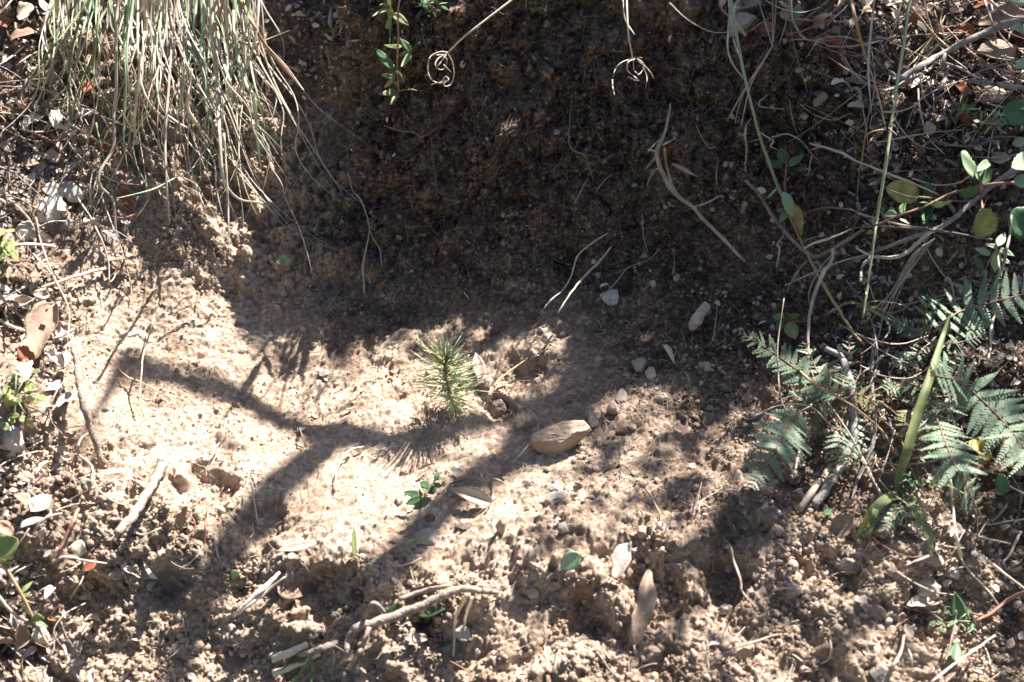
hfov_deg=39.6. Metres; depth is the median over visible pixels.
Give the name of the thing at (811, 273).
twig
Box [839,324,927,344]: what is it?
dry stalk
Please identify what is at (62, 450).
dry leaf
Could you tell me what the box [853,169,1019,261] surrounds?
branch
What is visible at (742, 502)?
stone
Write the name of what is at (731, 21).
blade of grass
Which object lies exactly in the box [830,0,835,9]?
dry leaf
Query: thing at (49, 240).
stone
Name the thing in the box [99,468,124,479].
stone
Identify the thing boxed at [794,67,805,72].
stone
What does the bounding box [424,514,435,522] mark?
stone
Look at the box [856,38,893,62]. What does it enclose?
dry stalk
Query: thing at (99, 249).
dry stalk
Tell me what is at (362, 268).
root
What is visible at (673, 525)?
stone
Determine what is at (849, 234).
dry stalk
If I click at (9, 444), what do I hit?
stone
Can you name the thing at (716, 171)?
twig
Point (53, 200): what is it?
stone
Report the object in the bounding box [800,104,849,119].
dry stalk
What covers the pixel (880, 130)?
dried seedhead
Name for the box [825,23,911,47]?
dry stalk
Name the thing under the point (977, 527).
dry stalk
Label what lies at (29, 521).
dry leaf
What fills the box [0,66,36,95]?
dry stalk
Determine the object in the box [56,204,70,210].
dry leaf
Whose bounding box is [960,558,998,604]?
twig
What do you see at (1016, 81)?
dry leaf
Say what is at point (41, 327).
dry leaf
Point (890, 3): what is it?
dry leaf
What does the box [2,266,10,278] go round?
dry leaf
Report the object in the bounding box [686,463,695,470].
stone
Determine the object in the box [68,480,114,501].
dry stalk
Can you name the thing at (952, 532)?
dry leaf
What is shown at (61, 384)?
dry stalk
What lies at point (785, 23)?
dry stalk
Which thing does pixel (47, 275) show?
dry stalk
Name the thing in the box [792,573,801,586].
stone
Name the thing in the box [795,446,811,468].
dried flower
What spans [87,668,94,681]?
dry leaf
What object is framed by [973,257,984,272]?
fallen leaf
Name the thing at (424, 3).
herb
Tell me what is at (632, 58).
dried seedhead
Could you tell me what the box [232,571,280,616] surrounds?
split wood
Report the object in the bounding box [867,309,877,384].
dry stalk
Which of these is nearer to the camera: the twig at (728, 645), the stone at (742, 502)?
the twig at (728, 645)
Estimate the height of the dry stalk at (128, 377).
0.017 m
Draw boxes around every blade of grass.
[351,524,356,556]
[387,0,391,40]
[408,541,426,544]
[726,0,751,92]
[730,11,741,59]
[867,0,874,112]
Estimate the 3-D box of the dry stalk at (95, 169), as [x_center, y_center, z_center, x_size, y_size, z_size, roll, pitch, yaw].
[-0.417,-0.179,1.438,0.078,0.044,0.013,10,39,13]
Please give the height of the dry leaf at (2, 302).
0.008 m
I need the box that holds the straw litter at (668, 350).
[0,0,1023,681]
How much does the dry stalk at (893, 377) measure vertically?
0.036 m
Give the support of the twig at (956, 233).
on the ground at (500, 314)
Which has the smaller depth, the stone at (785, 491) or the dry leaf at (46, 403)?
the stone at (785, 491)
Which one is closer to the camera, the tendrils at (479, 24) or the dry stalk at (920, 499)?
the dry stalk at (920, 499)
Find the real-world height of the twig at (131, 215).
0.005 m
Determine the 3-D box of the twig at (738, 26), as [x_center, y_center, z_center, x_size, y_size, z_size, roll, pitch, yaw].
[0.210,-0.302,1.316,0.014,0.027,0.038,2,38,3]
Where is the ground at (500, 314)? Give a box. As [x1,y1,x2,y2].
[0,0,1023,681]
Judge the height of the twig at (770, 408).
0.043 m
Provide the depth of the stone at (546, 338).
1.38 m
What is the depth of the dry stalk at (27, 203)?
1.38 m
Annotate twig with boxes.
[0,291,24,318]
[0,319,24,331]
[0,595,33,623]
[7,197,36,254]
[14,22,31,50]
[14,233,55,247]
[18,59,50,122]
[24,403,56,423]
[26,128,55,143]
[31,512,62,535]
[38,266,107,288]
[48,102,120,154]
[48,327,74,340]
[56,152,90,183]
[57,507,79,554]
[62,644,79,679]
[66,22,123,43]
[69,55,90,119]
[80,162,99,217]
[101,433,109,445]
[110,210,141,218]
[133,527,160,535]
[490,478,503,483]
[596,651,613,674]
[698,491,724,514]
[713,651,741,661]
[715,158,718,185]
[724,627,744,649]
[731,633,778,649]
[733,0,746,35]
[755,404,830,425]
[779,0,806,12]
[785,253,870,285]
[786,260,806,292]
[788,214,864,344]
[790,0,826,40]
[798,0,829,25]
[804,228,850,248]
[806,248,833,360]
[839,53,911,91]
[840,497,862,513]
[849,208,879,219]
[853,225,991,240]
[855,227,942,281]
[859,355,883,375]
[877,456,947,465]
[882,635,904,681]
[885,563,953,595]
[886,62,935,92]
[905,551,940,565]
[911,593,973,636]
[921,135,998,152]
[923,57,987,80]
[924,8,981,60]
[937,543,971,548]
[955,41,1010,60]
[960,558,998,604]
[961,530,1010,543]
[967,79,1023,89]
[969,613,1001,630]
[975,591,1023,621]
[983,0,996,43]
[983,3,1012,48]
[987,519,1023,525]
[988,0,1020,18]
[1002,531,1021,562]
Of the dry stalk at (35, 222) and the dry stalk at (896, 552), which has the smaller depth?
the dry stalk at (896, 552)
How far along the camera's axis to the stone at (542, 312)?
1.40 m
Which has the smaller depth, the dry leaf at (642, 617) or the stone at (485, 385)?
the dry leaf at (642, 617)
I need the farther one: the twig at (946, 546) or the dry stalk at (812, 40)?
the dry stalk at (812, 40)
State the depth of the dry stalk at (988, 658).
1.17 m
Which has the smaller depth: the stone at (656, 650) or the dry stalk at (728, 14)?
the stone at (656, 650)
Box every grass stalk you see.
[729,0,781,195]
[862,0,911,317]
[902,0,948,47]
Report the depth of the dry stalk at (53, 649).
1.18 m
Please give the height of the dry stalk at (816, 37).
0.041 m
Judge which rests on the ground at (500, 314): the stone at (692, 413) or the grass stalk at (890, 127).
the stone at (692, 413)
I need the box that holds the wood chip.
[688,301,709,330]
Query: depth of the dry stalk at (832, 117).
1.29 m
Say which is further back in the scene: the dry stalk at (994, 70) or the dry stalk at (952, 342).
the dry stalk at (994, 70)
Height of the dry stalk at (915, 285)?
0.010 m
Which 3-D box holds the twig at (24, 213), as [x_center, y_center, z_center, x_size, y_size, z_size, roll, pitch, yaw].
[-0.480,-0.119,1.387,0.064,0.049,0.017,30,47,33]
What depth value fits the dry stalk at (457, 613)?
1.16 m
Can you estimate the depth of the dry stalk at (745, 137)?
1.36 m
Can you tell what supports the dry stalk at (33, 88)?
on the ground at (500, 314)
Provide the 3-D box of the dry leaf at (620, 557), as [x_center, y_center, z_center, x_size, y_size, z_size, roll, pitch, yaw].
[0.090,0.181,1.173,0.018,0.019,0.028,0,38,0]
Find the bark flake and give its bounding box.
[665,138,677,155]
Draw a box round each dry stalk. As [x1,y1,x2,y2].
[0,0,12,13]
[0,45,24,64]
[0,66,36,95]
[0,77,57,82]
[0,86,71,97]
[0,104,43,123]
[0,112,46,122]
[0,115,50,160]
[0,126,57,141]
[0,194,40,211]
[0,275,49,299]
[0,451,37,465]
[0,621,51,649]
[5,166,54,216]
[5,643,44,681]
[8,155,18,196]
[8,217,26,242]
[17,43,75,64]
[17,479,29,519]
[18,528,29,545]
[22,124,61,132]
[29,82,89,127]
[29,204,46,239]
[29,270,65,277]
[33,220,66,251]
[33,253,69,341]
[35,6,47,30]
[35,217,64,293]
[36,503,94,527]
[39,99,112,138]
[40,53,124,73]
[42,639,54,656]
[49,378,65,433]
[53,603,85,648]
[57,109,83,194]
[58,442,78,491]
[59,562,80,572]
[60,213,82,255]
[60,621,85,657]
[62,616,102,628]
[66,139,139,184]
[67,123,98,141]
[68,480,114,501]
[71,102,157,140]
[75,225,137,272]
[76,196,109,284]
[85,223,130,276]
[85,567,94,617]
[89,152,101,218]
[101,197,126,267]
[116,366,167,396]
[117,228,128,277]
[121,260,131,305]
[139,298,158,416]
[172,511,195,533]
[174,494,203,507]
[182,546,202,566]
[182,616,186,649]
[203,509,207,544]
[215,508,243,527]
[215,546,223,565]
[249,477,258,524]
[296,423,306,446]
[385,557,421,566]
[448,660,472,674]
[452,593,467,656]
[462,596,473,641]
[493,360,525,385]
[644,487,664,521]
[669,3,738,32]
[695,482,701,512]
[703,643,708,675]
[718,3,753,20]
[730,545,756,607]
[744,118,751,170]
[750,8,786,31]
[750,510,766,525]
[758,94,784,109]
[760,132,777,150]
[765,0,819,12]
[770,587,791,596]
[776,226,784,267]
[777,299,800,448]
[779,0,789,43]
[780,619,798,624]
[781,346,895,452]
[784,18,820,25]
[786,0,807,91]
[786,0,846,34]
[789,24,848,67]
[789,74,877,141]
[789,99,799,138]
[790,39,830,46]
[796,31,884,55]
[797,463,832,511]
[798,391,840,422]
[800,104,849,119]
[803,104,863,131]
[803,207,878,237]
[805,36,871,58]
[808,249,836,318]
[808,364,828,432]
[810,346,858,508]
[811,70,887,137]
[820,362,854,376]
[820,639,831,663]
[822,207,862,266]
[824,405,853,452]
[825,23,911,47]
[827,5,847,25]
[827,402,880,496]
[829,57,903,87]
[835,356,862,399]
[838,29,871,86]
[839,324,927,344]
[841,0,872,47]
[845,50,889,76]
[846,137,894,180]
[846,280,910,312]
[849,50,874,138]
[851,325,876,503]
[852,120,856,183]
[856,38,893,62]
[857,105,870,215]
[858,95,868,152]
[860,299,883,354]
[860,336,916,365]
[860,365,928,378]
[860,541,870,570]
[861,458,882,495]
[863,275,876,309]
[864,169,944,175]
[864,529,940,557]
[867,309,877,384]
[871,119,900,219]
[873,0,907,58]
[873,382,910,400]
[875,129,962,143]
[875,430,894,489]
[876,61,935,87]
[877,417,903,444]
[877,478,928,510]
[878,32,965,38]
[878,35,967,78]
[880,401,908,425]
[882,612,923,648]
[883,88,926,112]
[883,272,935,288]
[887,221,927,228]
[887,294,942,307]
[888,303,963,315]
[888,341,913,402]
[890,110,936,149]
[900,26,980,74]
[902,606,941,612]
[905,45,934,122]
[907,78,975,124]
[908,649,912,672]
[911,166,977,185]
[911,389,987,396]
[914,110,986,150]
[914,486,927,519]
[915,322,975,346]
[917,88,944,154]
[919,124,977,163]
[920,351,934,390]
[921,66,936,110]
[923,239,957,286]
[924,0,967,69]
[926,662,939,681]
[930,634,995,681]
[934,610,956,669]
[936,59,940,93]
[937,60,1017,98]
[937,73,994,95]
[940,8,953,43]
[941,529,964,585]
[942,70,963,112]
[944,26,1023,79]
[948,53,1006,121]
[949,479,962,558]
[961,621,979,635]
[963,489,995,537]
[964,56,991,150]
[966,89,1014,148]
[966,519,988,571]
[967,0,996,34]
[970,153,1019,157]
[973,502,977,550]
[976,72,1023,94]
[978,645,989,675]
[979,7,1023,38]
[979,246,998,280]
[981,124,994,187]
[982,136,1016,140]
[983,556,1023,588]
[986,303,998,365]
[986,667,1005,681]
[987,90,1023,126]
[987,102,1023,109]
[991,68,1023,82]
[991,350,1023,379]
[991,457,1020,511]
[998,215,1012,282]
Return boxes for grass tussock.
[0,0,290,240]
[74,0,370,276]
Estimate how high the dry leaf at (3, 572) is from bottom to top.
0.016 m
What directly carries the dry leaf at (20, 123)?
on the leaf litter at (458, 470)
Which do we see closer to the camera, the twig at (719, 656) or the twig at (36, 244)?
the twig at (719, 656)
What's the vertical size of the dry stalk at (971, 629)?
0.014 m
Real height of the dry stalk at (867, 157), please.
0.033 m
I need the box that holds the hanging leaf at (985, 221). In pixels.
[972,197,998,236]
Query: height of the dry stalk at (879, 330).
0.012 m
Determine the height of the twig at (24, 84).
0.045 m
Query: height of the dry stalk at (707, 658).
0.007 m
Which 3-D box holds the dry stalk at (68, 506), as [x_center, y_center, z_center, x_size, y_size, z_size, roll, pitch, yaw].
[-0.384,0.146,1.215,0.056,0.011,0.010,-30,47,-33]
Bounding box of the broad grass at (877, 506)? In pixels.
[855,313,963,575]
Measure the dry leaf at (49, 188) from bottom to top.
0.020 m
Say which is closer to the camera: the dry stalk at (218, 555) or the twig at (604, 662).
the twig at (604, 662)
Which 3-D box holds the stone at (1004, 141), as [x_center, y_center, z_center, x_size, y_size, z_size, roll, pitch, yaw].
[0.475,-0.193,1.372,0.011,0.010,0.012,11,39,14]
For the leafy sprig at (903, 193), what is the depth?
1.31 m
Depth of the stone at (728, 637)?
1.14 m
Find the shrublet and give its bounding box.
[404,471,441,509]
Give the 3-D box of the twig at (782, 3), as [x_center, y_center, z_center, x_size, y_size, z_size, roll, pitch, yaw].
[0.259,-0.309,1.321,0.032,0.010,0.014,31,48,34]
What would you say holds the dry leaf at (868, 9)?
on the leaf litter at (458, 470)
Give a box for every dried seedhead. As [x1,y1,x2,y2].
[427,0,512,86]
[612,0,653,94]
[850,0,897,171]
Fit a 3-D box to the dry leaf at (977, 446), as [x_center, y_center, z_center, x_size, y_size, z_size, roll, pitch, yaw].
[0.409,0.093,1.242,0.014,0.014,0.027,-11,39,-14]
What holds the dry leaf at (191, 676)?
on the ground at (500, 314)
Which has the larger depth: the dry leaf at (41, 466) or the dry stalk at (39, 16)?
the dry stalk at (39, 16)
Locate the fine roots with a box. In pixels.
[289,1,1012,288]
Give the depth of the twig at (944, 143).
1.32 m
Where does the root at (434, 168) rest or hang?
hanging from the ground at (500, 314)
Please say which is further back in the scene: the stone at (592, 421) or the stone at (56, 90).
the stone at (56, 90)
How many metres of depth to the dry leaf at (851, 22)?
1.34 m
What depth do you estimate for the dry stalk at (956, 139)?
1.34 m
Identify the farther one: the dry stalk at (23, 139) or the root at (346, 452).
the dry stalk at (23, 139)
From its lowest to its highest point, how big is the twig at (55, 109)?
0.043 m
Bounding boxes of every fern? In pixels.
[738,329,884,489]
[878,487,925,538]
[881,348,1023,521]
[888,271,1023,371]
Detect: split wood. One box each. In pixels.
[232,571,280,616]
[237,576,285,614]
[271,642,307,662]
[272,653,320,677]
[298,640,343,676]
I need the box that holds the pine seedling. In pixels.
[398,323,497,418]
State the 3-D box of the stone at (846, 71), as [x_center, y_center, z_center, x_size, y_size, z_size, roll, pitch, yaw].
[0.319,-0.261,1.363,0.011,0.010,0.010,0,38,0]
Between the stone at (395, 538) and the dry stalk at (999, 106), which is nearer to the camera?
the stone at (395, 538)
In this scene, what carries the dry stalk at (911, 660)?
on the ground at (500, 314)
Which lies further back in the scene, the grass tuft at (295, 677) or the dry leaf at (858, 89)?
the dry leaf at (858, 89)
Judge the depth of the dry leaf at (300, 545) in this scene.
1.22 m
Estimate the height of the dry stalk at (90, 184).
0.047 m
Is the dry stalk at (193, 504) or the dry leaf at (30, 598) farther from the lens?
the dry stalk at (193, 504)
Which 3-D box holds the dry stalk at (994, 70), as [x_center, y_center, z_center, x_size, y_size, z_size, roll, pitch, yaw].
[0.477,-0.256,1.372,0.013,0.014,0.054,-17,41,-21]
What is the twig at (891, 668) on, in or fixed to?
on the ground at (500, 314)
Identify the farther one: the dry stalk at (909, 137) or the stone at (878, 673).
the dry stalk at (909, 137)
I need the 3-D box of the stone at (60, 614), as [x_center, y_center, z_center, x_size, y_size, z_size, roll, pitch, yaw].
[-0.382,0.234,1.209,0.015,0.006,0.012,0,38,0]
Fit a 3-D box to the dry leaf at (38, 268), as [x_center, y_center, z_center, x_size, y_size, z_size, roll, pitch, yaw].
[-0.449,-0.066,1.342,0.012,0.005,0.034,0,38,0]
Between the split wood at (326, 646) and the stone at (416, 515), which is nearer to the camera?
the split wood at (326, 646)
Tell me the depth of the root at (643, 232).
1.42 m
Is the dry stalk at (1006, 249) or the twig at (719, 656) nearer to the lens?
the twig at (719, 656)
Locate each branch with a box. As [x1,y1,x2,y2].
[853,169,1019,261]
[899,17,1023,90]
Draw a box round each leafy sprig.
[0,557,49,646]
[277,255,289,283]
[762,148,808,234]
[773,312,806,338]
[867,178,1013,233]
[975,233,1013,277]
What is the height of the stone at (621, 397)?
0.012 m
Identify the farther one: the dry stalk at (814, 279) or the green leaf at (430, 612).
the dry stalk at (814, 279)
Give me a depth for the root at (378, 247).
1.43 m
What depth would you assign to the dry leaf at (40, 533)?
1.18 m
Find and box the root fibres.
[121,311,1012,681]
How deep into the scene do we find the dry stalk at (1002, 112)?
1.31 m
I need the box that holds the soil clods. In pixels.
[0,0,1023,681]
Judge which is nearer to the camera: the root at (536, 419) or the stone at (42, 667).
the stone at (42, 667)
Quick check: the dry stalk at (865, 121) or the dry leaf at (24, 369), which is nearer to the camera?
the dry leaf at (24, 369)
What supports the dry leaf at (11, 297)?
on the ground at (500, 314)
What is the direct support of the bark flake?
on the ground at (500, 314)
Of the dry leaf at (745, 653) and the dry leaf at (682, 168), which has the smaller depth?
the dry leaf at (745, 653)
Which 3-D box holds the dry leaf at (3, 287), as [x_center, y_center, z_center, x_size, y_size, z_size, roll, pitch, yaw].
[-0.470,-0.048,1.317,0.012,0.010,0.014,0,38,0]
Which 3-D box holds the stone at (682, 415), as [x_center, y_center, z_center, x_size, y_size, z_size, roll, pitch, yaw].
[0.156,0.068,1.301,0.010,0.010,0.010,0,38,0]
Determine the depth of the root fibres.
1.23 m
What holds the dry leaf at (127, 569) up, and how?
on the ground at (500, 314)
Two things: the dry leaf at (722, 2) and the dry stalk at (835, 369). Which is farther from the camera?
the dry leaf at (722, 2)
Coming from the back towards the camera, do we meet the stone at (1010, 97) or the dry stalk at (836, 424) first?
the stone at (1010, 97)
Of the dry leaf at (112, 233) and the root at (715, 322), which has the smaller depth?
the root at (715, 322)
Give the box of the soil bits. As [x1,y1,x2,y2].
[1,2,1019,681]
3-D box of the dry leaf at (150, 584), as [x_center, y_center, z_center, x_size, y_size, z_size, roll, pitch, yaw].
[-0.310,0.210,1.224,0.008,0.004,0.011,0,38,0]
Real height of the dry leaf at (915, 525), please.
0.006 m
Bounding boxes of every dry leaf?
[0,141,14,150]
[0,188,7,204]
[0,284,11,290]
[0,295,8,305]
[0,478,4,490]
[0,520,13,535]
[0,565,6,575]
[0,636,16,644]
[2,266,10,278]
[2,306,9,314]
[4,377,21,383]
[4,511,11,515]
[7,293,26,308]
[9,615,17,628]
[10,27,35,41]
[12,658,23,681]
[13,295,33,306]
[14,432,20,446]
[14,492,34,508]
[14,623,29,644]
[15,360,32,380]
[16,401,28,416]
[17,1,33,19]
[17,345,34,360]
[19,121,28,132]
[19,302,58,358]
[20,517,43,527]
[21,158,38,165]
[21,646,36,658]
[22,112,43,128]
[23,171,35,185]
[25,596,35,603]
[28,262,43,283]
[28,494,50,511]
[31,165,40,179]
[32,288,49,299]
[33,400,53,406]
[34,460,52,473]
[37,528,45,543]
[38,323,45,330]
[39,0,47,10]
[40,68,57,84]
[40,229,45,239]
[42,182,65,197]
[43,601,60,617]
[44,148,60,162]
[44,347,64,367]
[44,380,64,390]
[44,585,55,598]
[47,616,57,620]
[48,549,65,566]
[49,110,62,128]
[49,508,58,520]
[53,132,68,142]
[53,462,62,468]
[54,444,68,455]
[55,142,62,149]
[55,328,64,340]
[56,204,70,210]
[56,390,73,407]
[56,553,69,569]
[59,352,70,368]
[61,454,70,459]
[62,432,74,437]
[65,161,76,172]
[67,574,86,592]
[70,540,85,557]
[72,658,83,666]
[78,108,92,117]
[79,624,88,634]
[81,80,98,92]
[82,217,99,225]
[82,478,92,489]
[82,560,97,571]
[85,614,100,622]
[86,53,97,73]
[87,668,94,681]
[91,139,109,152]
[103,267,115,281]
[106,252,132,260]
[108,229,116,242]
[119,190,132,205]
[121,219,130,225]
[123,565,150,579]
[127,481,132,488]
[139,457,146,470]
[147,581,155,590]
[175,506,187,530]
[188,673,196,679]
[276,540,316,551]
[277,581,301,599]
[404,633,427,643]
[449,486,491,517]
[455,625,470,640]
[472,353,484,378]
[606,651,611,658]
[611,542,631,579]
[629,569,657,653]
[671,163,697,176]
[705,4,709,13]
[719,0,725,7]
[736,648,752,658]
[803,656,815,660]
[813,12,830,29]
[813,91,827,105]
[814,36,828,42]
[820,33,842,45]
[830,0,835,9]
[830,513,854,537]
[831,78,845,84]
[845,77,857,83]
[847,100,864,107]
[849,16,860,27]
[850,86,861,100]
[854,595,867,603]
[856,5,871,12]
[886,0,896,5]
[890,402,897,411]
[891,9,899,21]
[893,0,914,5]
[904,625,913,637]
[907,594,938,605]
[908,520,922,536]
[909,12,920,25]
[911,72,929,87]
[911,142,925,155]
[912,346,928,356]
[916,22,926,35]
[916,375,924,380]
[923,121,935,134]
[933,24,944,31]
[936,115,944,121]
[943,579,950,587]
[944,80,954,86]
[944,606,950,614]
[944,672,955,681]
[947,624,957,634]
[950,526,957,536]
[954,81,968,96]
[955,24,975,32]
[959,111,969,124]
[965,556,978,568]
[968,437,991,461]
[972,667,985,675]
[973,0,989,8]
[976,1,1023,25]
[991,152,1009,163]
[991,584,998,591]
[1002,524,1010,530]
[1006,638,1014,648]
[1012,77,1020,84]
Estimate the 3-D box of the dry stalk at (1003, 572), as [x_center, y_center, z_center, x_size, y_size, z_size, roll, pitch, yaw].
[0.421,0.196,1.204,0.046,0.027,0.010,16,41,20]
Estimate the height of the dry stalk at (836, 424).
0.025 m
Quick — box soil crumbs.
[0,0,1023,681]
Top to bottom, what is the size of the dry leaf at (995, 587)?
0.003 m
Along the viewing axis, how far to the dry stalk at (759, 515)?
1.18 m
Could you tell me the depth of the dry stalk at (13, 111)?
1.42 m
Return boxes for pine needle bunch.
[727,0,776,125]
[870,238,934,320]
[906,10,957,86]
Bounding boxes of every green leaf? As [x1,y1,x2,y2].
[0,535,17,560]
[231,570,236,579]
[386,602,399,613]
[418,605,444,617]
[560,549,588,570]
[793,4,801,21]
[824,509,831,514]
[950,642,961,660]
[951,592,966,623]
[994,473,1009,495]
[1002,0,1023,5]
[1002,99,1023,125]
[1008,206,1023,239]
[1011,22,1023,34]
[1011,151,1023,170]
[1012,137,1023,146]
[1013,173,1023,187]
[1014,57,1023,68]
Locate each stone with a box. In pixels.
[0,425,24,453]
[5,452,15,458]
[12,221,34,240]
[14,644,23,653]
[31,624,51,644]
[36,193,67,222]
[37,664,47,670]
[38,232,52,243]
[45,677,52,681]
[46,89,59,98]
[49,58,60,67]
[55,611,70,620]
[60,218,77,230]
[61,182,83,202]
[78,589,92,600]
[80,38,89,48]
[93,75,105,84]
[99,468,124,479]
[101,230,116,243]
[318,368,331,375]
[337,590,347,604]
[378,634,385,641]
[389,533,402,542]
[404,510,421,520]
[412,613,420,622]
[415,528,436,545]
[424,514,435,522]
[455,519,471,529]
[477,379,489,390]
[488,398,508,416]
[489,627,496,633]
[495,519,506,536]
[521,479,531,485]
[526,587,538,598]
[529,561,539,569]
[530,420,590,453]
[537,490,568,503]
[539,309,546,315]
[541,333,552,343]
[550,484,562,491]
[557,522,568,533]
[564,570,576,577]
[587,411,598,428]
[594,356,601,362]
[600,289,618,305]
[603,597,609,606]
[606,401,618,414]
[610,647,620,652]
[615,388,626,403]
[616,424,627,434]
[626,423,636,429]
[631,357,646,372]
[637,526,647,538]
[645,366,655,379]
[645,556,650,562]
[647,645,661,655]
[653,395,666,402]
[657,521,667,529]
[670,520,677,528]
[677,410,687,420]
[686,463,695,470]
[689,411,695,417]
[702,362,710,370]
[718,606,728,614]
[723,565,733,573]
[723,634,734,646]
[724,543,730,548]
[729,12,756,37]
[732,469,743,480]
[733,1,739,11]
[739,0,762,10]
[739,500,745,505]
[748,467,757,473]
[748,491,766,503]
[758,21,771,36]
[763,482,771,490]
[775,488,791,499]
[777,481,783,487]
[780,10,790,18]
[782,472,791,480]
[783,581,797,590]
[789,473,800,484]
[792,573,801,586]
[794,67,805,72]
[839,557,855,575]
[840,65,848,74]
[865,0,871,6]
[869,664,888,681]
[885,624,897,635]
[890,75,895,82]
[914,576,940,597]
[916,540,943,566]
[925,498,934,511]
[945,565,958,578]
[971,550,977,556]
[972,8,987,19]
[976,86,1005,103]
[977,39,1019,60]
[999,134,1009,146]
[1005,91,1013,100]
[1010,561,1022,571]
[1012,551,1017,558]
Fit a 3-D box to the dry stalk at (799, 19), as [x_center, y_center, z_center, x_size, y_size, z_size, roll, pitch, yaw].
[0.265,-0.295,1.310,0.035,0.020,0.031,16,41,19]
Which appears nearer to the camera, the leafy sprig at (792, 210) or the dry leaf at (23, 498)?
the dry leaf at (23, 498)
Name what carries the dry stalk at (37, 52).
on the ground at (500, 314)
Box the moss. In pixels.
[303,0,1014,318]
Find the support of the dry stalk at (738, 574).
on the ground at (500, 314)
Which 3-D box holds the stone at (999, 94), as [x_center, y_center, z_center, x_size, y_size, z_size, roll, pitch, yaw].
[0.467,-0.236,1.377,0.031,0.017,0.014,25,45,29]
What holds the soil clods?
on the ground at (500, 314)
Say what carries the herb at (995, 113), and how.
on the ground at (500, 314)
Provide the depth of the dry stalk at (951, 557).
1.19 m
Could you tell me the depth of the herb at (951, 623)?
1.19 m
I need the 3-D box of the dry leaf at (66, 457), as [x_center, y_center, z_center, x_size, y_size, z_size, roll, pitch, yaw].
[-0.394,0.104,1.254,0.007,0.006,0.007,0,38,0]
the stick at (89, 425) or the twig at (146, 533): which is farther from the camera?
the stick at (89, 425)
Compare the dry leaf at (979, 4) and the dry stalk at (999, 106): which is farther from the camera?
the dry leaf at (979, 4)
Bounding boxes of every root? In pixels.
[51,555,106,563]
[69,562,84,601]
[77,432,131,507]
[334,446,363,492]
[348,171,369,227]
[361,228,370,293]
[369,230,381,264]
[384,125,438,136]
[431,138,437,199]
[509,397,539,462]
[518,404,542,409]
[544,233,607,308]
[544,629,550,666]
[557,246,611,313]
[568,109,592,177]
[574,178,587,202]
[596,248,660,301]
[642,213,647,252]
[645,103,745,261]
[672,250,674,273]
[696,125,716,148]
[712,303,717,340]
[771,133,818,160]
[805,156,811,175]
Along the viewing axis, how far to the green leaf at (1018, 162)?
1.27 m
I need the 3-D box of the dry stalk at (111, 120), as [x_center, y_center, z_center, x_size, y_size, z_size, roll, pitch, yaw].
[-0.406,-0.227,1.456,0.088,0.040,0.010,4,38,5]
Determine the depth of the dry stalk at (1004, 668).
1.18 m
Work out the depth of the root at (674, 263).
1.40 m
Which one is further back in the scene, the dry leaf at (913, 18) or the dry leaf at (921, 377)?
the dry leaf at (913, 18)
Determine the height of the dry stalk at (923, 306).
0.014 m
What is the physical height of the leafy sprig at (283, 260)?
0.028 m
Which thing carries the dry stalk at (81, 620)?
on the ground at (500, 314)
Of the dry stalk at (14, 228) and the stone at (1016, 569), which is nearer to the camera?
the stone at (1016, 569)
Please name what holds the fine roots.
on the ground at (500, 314)
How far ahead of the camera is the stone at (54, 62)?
1.46 m
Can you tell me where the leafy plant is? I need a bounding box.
[959,150,992,209]
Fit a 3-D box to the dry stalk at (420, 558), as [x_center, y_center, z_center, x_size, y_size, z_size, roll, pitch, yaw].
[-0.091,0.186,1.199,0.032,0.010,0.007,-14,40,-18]
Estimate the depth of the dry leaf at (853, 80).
1.36 m
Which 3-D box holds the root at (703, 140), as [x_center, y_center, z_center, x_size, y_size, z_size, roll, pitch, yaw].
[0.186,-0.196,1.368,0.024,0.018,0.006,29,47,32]
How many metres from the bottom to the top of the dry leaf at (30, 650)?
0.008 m
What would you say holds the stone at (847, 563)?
on the ground at (500, 314)
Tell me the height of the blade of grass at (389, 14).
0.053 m
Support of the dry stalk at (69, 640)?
on the ground at (500, 314)
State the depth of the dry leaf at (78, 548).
1.20 m
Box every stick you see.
[70,348,105,465]
[113,457,167,536]
[342,585,499,669]
[398,582,451,601]
[744,179,864,258]
[809,141,938,194]
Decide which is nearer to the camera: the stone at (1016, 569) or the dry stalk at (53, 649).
the dry stalk at (53, 649)
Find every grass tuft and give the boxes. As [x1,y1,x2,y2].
[277,655,314,681]
[833,289,914,340]
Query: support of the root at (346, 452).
on the ground at (500, 314)
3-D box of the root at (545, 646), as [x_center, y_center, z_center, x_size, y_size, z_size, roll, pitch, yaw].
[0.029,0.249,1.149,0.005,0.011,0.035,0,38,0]
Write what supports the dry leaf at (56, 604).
on the ground at (500, 314)
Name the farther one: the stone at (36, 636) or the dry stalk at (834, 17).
the dry stalk at (834, 17)
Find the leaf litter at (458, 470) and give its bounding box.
[0,0,1023,681]
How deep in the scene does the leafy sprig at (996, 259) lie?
1.28 m
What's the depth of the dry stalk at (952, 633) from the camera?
1.15 m
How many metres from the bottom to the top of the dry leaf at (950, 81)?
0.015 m
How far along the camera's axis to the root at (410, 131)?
1.40 m
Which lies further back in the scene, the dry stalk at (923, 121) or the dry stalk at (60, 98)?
the dry stalk at (60, 98)
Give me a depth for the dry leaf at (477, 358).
1.35 m
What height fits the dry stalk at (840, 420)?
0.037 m
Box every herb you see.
[0,229,18,278]
[0,361,44,430]
[372,0,420,104]
[414,0,448,20]
[890,472,916,486]
[928,608,976,645]
[945,94,991,126]
[980,108,1011,147]
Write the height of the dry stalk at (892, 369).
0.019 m

